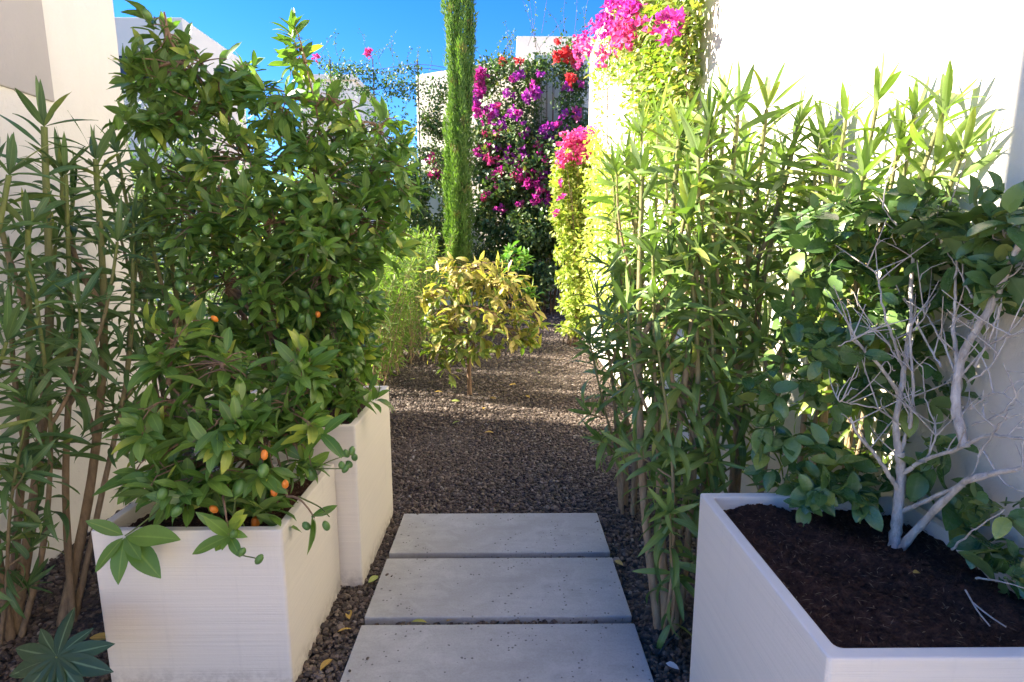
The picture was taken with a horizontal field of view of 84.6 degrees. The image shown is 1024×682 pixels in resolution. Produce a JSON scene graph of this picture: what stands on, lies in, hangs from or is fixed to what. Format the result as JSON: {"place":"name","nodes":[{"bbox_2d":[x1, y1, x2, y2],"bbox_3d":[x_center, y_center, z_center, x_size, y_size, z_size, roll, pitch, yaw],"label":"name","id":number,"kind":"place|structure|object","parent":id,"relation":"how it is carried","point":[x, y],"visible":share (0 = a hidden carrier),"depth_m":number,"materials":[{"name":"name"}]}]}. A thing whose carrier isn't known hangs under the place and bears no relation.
{"place":"outdoors","nodes":[
{"label":"outdoors","id":0,"kind":"place"},
{"bbox_2d":[0,291,700,681],"bbox_3d":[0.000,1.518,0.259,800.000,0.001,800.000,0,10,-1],"label":"ground","id":1,"kind":"structure","parent":0,"point":[90,611],"depth_m":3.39,"materials":[{"name":"brown gravel"}]},
{"bbox_2d":[0,76,119,647],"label":"oleander bush","id":2,"kind":"object","parent":1,"relation":"on","point":[29,409],"visible":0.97,"depth_m":2.01,"materials":[{"name":"green plant"}]},
{"bbox_2d":[10,607,114,681],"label":"palmate plant","id":3,"kind":"object","parent":1,"relation":"on","point":[60,657],"visible":1,"depth_m":1.67,"materials":[{"name":"green plant"}]},
{"bbox_2d":[0,0,151,572],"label":"house","id":4,"kind":"structure","parent":1,"relation":"on","point":[59,48],"depth_m":2.87,"materials":[{"name":"beige paint"}]},
{"bbox_2d":[5,110,177,626],"bbox_3d":[-1.691,0.122,2.390,0.714,2.047,0.654,0,10,-1],"label":"oleander bush","id":5,"kind":"object","parent":1,"relation":"on","point":[99,424],"visible":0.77,"depth_m":2.26,"materials":[{"name":"green plant"}]},
{"bbox_2d":[90,632,105,639],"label":"fallen leaf","id":6,"kind":"object","parent":1,"relation":"on","point":[100,636],"visible":0.64,"depth_m":2.18,"materials":[{"name":"yellow plant"}]},
{"bbox_2d":[74,119,248,463],"bbox_3d":[-1.759,0.003,2.881,0.895,2.112,0.807,4,11,24],"label":"oleander bush","id":7,"kind":"object","parent":1,"relation":"on","point":[148,337],"visible":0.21,"depth_m":2.63,"materials":[{"name":"green plant"}]},
{"bbox_2d":[119,62,241,304],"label":"garden shrub","id":8,"kind":"object","parent":1,"relation":"on","point":[163,156],"visible":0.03,"depth_m":10.85,"materials":[{"name":"green plant"}]},
{"bbox_2d":[114,17,249,299],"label":"house","id":9,"kind":"structure","parent":1,"relation":"on","point":[201,40],"depth_m":15.27,"materials":[{"name":"white paint"}]},
{"bbox_2d":[118,52,152,81],"bbox_3d":[-10.154,-7.244,14.893,1.263,0.719,0.110,0,10,-1],"label":"window","id":10,"kind":"structure","parent":9,"relation":"in","point":[120,53],"depth_m":14.87,"materials":[{"name":"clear glass"}]},
{"bbox_2d":[131,139,263,354],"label":"garden shrub","id":11,"kind":"object","parent":1,"relation":"on","point":[191,289],"visible":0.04,"depth_m":7.15,"materials":[{"name":"green plant"}]},
{"bbox_2d":[91,464,340,681],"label":"planter","id":12,"kind":"object","parent":1,"relation":"on","point":[225,614],"visible":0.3,"depth_m":1.92,"materials":[{"name":"concrete"}]},
{"bbox_2d":[86,291,357,584],"bbox_3d":[-1.009,0.260,2.025,0.848,0.871,0.853,-3,10,-18],"label":"kumquat bush","id":13,"kind":"object","parent":12,"relation":"on","point":[173,484],"visible":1,"depth_m":1.93,"materials":[{"name":"green plant"}]},
{"bbox_2d":[250,516,259,525],"bbox_3d":[-0.901,0.637,1.975,0.031,0.041,0.030,0,10,-1],"label":"fallen fruit","id":14,"kind":"object","parent":12,"relation":"on","point":[254,521],"visible":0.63,"depth_m":1.96,"materials":[{"name":"orange food"}]},
{"bbox_2d":[191,165,356,308],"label":"garden shrub","id":15,"kind":"object","parent":1,"relation":"on","point":[292,178],"depth_m":8.77,"materials":[{"name":"green plant"}]},
{"bbox_2d":[193,79,358,264],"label":"garden shrub","id":16,"kind":"object","parent":1,"relation":"on","point":[264,131],"depth_m":11.65,"materials":[{"name":"green plant"}]},
{"bbox_2d":[194,386,392,587],"bbox_3d":[-1.033,0.687,2.840,0.705,0.770,0.711,0,10,-1],"label":"planter","id":17,"kind":"object","parent":1,"relation":"on","point":[364,495],"visible":0.16,"depth_m":2.57,"materials":[{"name":"concrete"}]},
{"bbox_2d":[100,0,435,423],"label":"kumquat tree","id":18,"kind":"object","parent":17,"relation":"on","point":[313,215],"visible":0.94,"depth_m":2.44,"materials":[{"name":"green plant"}]},
{"bbox_2d":[212,243,394,390],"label":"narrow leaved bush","id":19,"kind":"object","parent":1,"relation":"on","point":[274,307],"visible":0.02,"depth_m":4.41,"materials":[{"name":"green plant"}]},
{"bbox_2d":[320,659,331,669],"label":"fallen leaf","id":20,"kind":"object","parent":1,"relation":"on","point":[324,663],"visible":1,"depth_m":2.06,"materials":[{"name":"yellow plant"}]},
{"bbox_2d":[299,74,389,235],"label":"house","id":21,"kind":"structure","parent":1,"relation":"on","point":[351,96],"depth_m":20.86,"materials":[{"name":"white paint"}]},
{"bbox_2d":[345,610,351,618],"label":"fallen leaf","id":22,"kind":"object","parent":1,"relation":"on","point":[348,616],"visible":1,"depth_m":2.32,"materials":[{"name":"yellow plant"}]},
{"bbox_2d":[290,28,446,198],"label":"climbing vine","id":23,"kind":"object","parent":1,"relation":"on","point":[367,53],"visible":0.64,"depth_m":12.90,"materials":[{"name":"green plant"}]},
{"bbox_2d":[368,575,377,582],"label":"fallen leaf","id":24,"kind":"object","parent":1,"relation":"on","point":[373,578],"visible":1,"depth_m":2.58,"materials":[{"name":"plant"}]},
{"bbox_2d":[326,142,427,277],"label":"garden shrub","id":25,"kind":"object","parent":1,"relation":"on","point":[415,217],"visible":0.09,"depth_m":12.09,"materials":[{"name":"green plant"}]},
{"bbox_2d":[342,246,421,385],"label":"narrow leaved bush","id":26,"kind":"object","parent":1,"relation":"on","point":[393,344],"visible":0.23,"depth_m":6.32,"materials":[{"name":"green plant"}]},
{"bbox_2d":[347,237,442,366],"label":"narrow leaved bush","id":27,"kind":"object","parent":1,"relation":"on","point":[411,344],"visible":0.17,"depth_m":7.48,"materials":[{"name":"green plant"}]},
{"bbox_2d":[377,138,436,260],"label":"garden shrub","id":28,"kind":"object","parent":1,"relation":"on","point":[425,213],"visible":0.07,"depth_m":12.49,"materials":[{"name":"green plant"}]},
{"bbox_2d":[360,230,458,346],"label":"narrow leaved bush","id":29,"kind":"object","parent":1,"relation":"on","point":[420,308],"visible":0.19,"depth_m":8.65,"materials":[{"name":"green plant"}]},
{"bbox_2d":[412,619,426,622],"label":"fallen leaf","id":30,"kind":"object","parent":1,"relation":"on","point":[418,620],"visible":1,"depth_m":2.29,"materials":[{"name":"yellow plant"}]},
{"bbox_2d":[403,225,453,323],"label":"narrow leaved bush","id":31,"kind":"object","parent":1,"relation":"on","point":[429,230],"visible":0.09,"depth_m":9.92,"materials":[{"name":"green plant"}]},
{"bbox_2d":[438,0,478,322],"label":"cypress tree","id":32,"kind":"object","parent":1,"relation":"on","point":[460,49],"visible":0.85,"depth_m":10.34,"materials":[{"name":"green plant"}]},
{"bbox_2d":[415,240,551,394],"bbox_3d":[-0.315,-0.200,5.617,1.366,1.586,1.017,3,10,15],"label":"lemon tree","id":33,"kind":"object","parent":1,"relation":"on","point":[462,284],"visible":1,"depth_m":5.58,"materials":[{"name":"yellow plant"}]},
{"bbox_2d":[340,624,653,681],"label":"paving slab","id":34,"kind":"structure","parent":1,"relation":"on","point":[520,653],"depth_m":2.09,"materials":[{"name":"concrete"}]},
{"bbox_2d":[365,557,631,624],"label":"paving slab","id":35,"kind":"structure","parent":1,"relation":"on","point":[431,591],"depth_m":2.47,"materials":[{"name":"concrete"}]},
{"bbox_2d":[389,513,609,558],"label":"paving slab","id":36,"kind":"structure","parent":1,"relation":"on","point":[516,535],"depth_m":2.93,"materials":[{"name":"concrete"}]},
{"bbox_2d":[416,36,593,309],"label":"house","id":37,"kind":"structure","parent":1,"relation":"on","point":[523,48],"depth_m":13.89,"materials":[{"name":"white paint"}]},
{"bbox_2d":[410,0,589,312],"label":"bougainvillea","id":38,"kind":"object","parent":37,"relation":"attached to","point":[530,227],"visible":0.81,"depth_m":12.08,"materials":[{"name":"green plant"}]},
{"bbox_2d":[567,102,684,517],"bbox_3d":[0.644,-0.117,3.063,0.852,2.284,0.465,-6,11,-29],"label":"oleander bush","id":39,"kind":"object","parent":1,"relation":"on","point":[619,268],"visible":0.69,"depth_m":2.98,"materials":[{"name":"green plant"}]},
{"bbox_2d":[666,661,678,668],"bbox_3d":[0.582,1.179,2.042,0.049,0.012,0.024,6,12,34],"label":"pale chip","id":40,"kind":"object","parent":1,"relation":"on","point":[672,664],"visible":1,"depth_m":2.04,"materials":[{"name":"white stone"}]},
{"bbox_2d":[658,616,689,654],"bbox_3d":[0.621,1.130,2.159,0.175,0.092,0.008,-7,12,-34],"label":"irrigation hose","id":41,"kind":"object","parent":1,"relation":"on","point":[672,636],"visible":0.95,"depth_m":2.15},
{"bbox_2d":[591,69,778,649],"bbox_3d":[0.657,0.112,2.156,0.688,2.206,0.843,0,10,-1],"label":"oleander bush","id":42,"kind":"object","parent":1,"relation":"on","point":[672,459],"visible":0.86,"depth_m":2.10,"materials":[{"name":"green plant"}]},
{"bbox_2d":[580,83,800,552],"bbox_3d":[0.861,-0.224,3.064,0.847,2.496,1.460,0,10,-1],"label":"oleander bush","id":43,"kind":"object","parent":1,"relation":"on","point":[664,158],"visible":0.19,"depth_m":3.02,"materials":[{"name":"green plant"}]},
{"bbox_2d":[659,59,856,555],"bbox_3d":[0.896,0.038,2.252,0.753,2.252,0.680,-5,11,-28],"label":"oleander bush","id":44,"kind":"object","parent":1,"relation":"on","point":[750,354],"visible":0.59,"depth_m":2.14,"materials":[{"name":"green plant"}]},
{"bbox_2d":[584,0,1023,560],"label":"house","id":45,"kind":"structure","parent":1,"relation":"on","point":[830,45],"depth_m":1.79,"materials":[{"name":"white paint"}]},
{"bbox_2d":[547,122,631,346],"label":"bougainvillea","id":46,"kind":"object","parent":45,"relation":"attached to","point":[574,228],"visible":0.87,"depth_m":8.04,"materials":[{"name":"green plant"}]},
{"bbox_2d":[572,0,710,211],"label":"bougainvillea","id":47,"kind":"object","parent":45,"relation":"attached to","point":[660,32],"visible":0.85,"depth_m":4.26,"materials":[{"name":"green plant"}]},
{"bbox_2d":[689,492,1023,681],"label":"planter","id":48,"kind":"object","parent":1,"relation":"on","point":[782,595],"visible":0.91,"depth_m":1.36,"materials":[{"name":"concrete"}]},
{"bbox_2d":[734,159,1023,599],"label":"camellia","id":49,"kind":"object","parent":48,"relation":"on","point":[983,278],"visible":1,"depth_m":1.52,"materials":[{"name":"green plant"}]},
{"bbox_2d":[965,589,1006,626],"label":"twig","id":50,"kind":"object","parent":48,"relation":"on","point":[976,606],"visible":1,"depth_m":1.23,"materials":[{"name":"grey wood"}]},
{"bbox_2d":[746,47,1009,492],"bbox_3d":[1.110,0.157,1.910,0.492,2.131,0.873,0,10,-1],"label":"oleander bush","id":51,"kind":"object","parent":1,"relation":"on","point":[949,98],"visible":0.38,"depth_m":1.67,"materials":[{"name":"green plant"}]},
{"bbox_2d":[113,0,605,225],"label":"sky","id":52,"kind":"structure","parent":0,"point":[417,23],"materials":[{"name":"blue"}]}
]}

